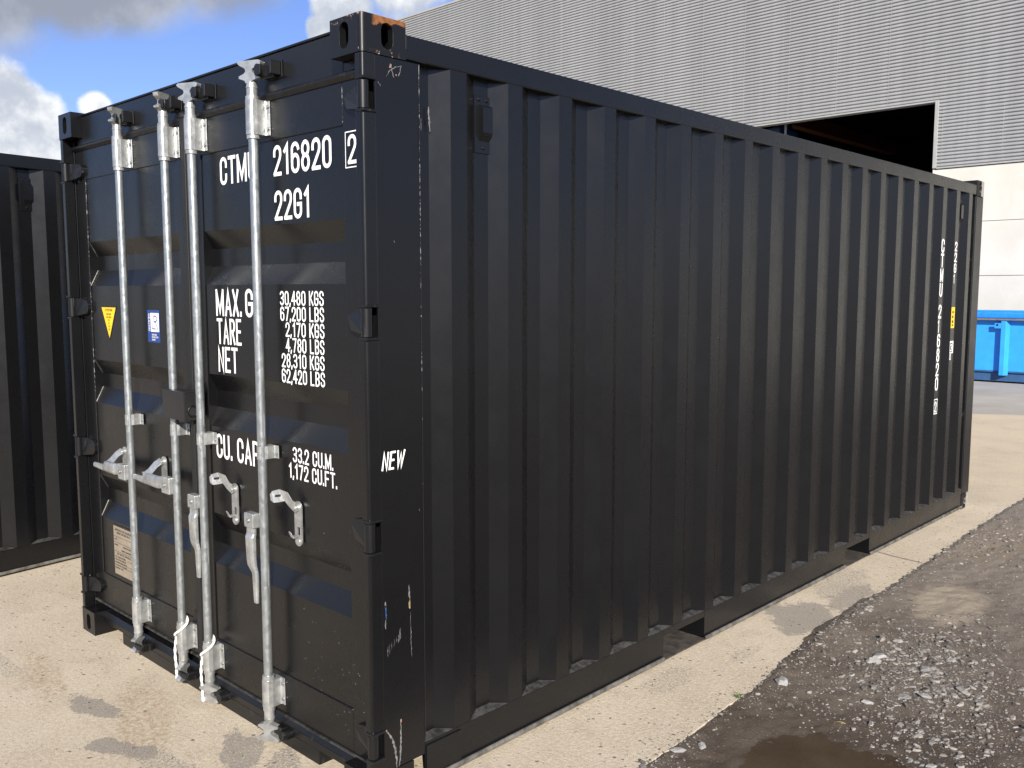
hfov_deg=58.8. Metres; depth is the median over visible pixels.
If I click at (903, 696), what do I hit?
stone
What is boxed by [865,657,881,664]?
stone
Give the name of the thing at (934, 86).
warehouse
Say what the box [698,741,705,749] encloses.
stone
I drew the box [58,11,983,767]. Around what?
shipping container
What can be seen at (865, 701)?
stone
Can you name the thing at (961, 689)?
stone
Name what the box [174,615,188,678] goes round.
cord
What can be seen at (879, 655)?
stone
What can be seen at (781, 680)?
stone
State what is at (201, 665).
cord
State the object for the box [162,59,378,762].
door
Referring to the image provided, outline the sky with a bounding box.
[0,0,454,159]
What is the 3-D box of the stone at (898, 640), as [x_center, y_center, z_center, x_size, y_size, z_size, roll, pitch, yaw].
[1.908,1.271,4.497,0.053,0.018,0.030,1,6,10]
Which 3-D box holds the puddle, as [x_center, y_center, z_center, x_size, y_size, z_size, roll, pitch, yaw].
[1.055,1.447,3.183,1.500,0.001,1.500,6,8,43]
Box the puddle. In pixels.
[738,731,906,767]
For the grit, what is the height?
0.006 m
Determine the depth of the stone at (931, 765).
3.35 m
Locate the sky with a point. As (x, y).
(58, 57)
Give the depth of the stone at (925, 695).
3.85 m
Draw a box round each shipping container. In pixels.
[0,153,83,575]
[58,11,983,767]
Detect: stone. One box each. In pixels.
[669,747,685,752]
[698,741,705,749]
[775,676,787,685]
[861,699,873,704]
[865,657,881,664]
[872,653,886,658]
[878,635,884,641]
[892,639,903,642]
[898,693,910,698]
[916,692,931,698]
[919,666,930,671]
[924,764,936,767]
[946,658,955,661]
[955,685,969,695]
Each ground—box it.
[646,498,1023,767]
[972,380,1023,414]
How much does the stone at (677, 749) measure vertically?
0.014 m
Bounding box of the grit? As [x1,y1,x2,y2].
[3,502,1006,767]
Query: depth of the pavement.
4.00 m
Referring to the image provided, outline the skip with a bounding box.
[974,310,1023,382]
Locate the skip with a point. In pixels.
(999, 353)
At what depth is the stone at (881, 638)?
4.50 m
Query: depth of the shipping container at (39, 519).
5.66 m
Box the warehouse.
[396,0,1023,309]
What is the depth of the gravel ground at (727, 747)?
4.08 m
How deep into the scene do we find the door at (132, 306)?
4.17 m
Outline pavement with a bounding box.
[0,414,1023,767]
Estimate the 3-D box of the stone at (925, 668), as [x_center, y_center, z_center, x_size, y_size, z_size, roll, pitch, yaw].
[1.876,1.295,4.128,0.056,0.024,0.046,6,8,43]
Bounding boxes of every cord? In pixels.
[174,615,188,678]
[200,634,215,701]
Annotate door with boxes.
[61,91,198,681]
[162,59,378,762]
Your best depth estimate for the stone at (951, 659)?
4.26 m

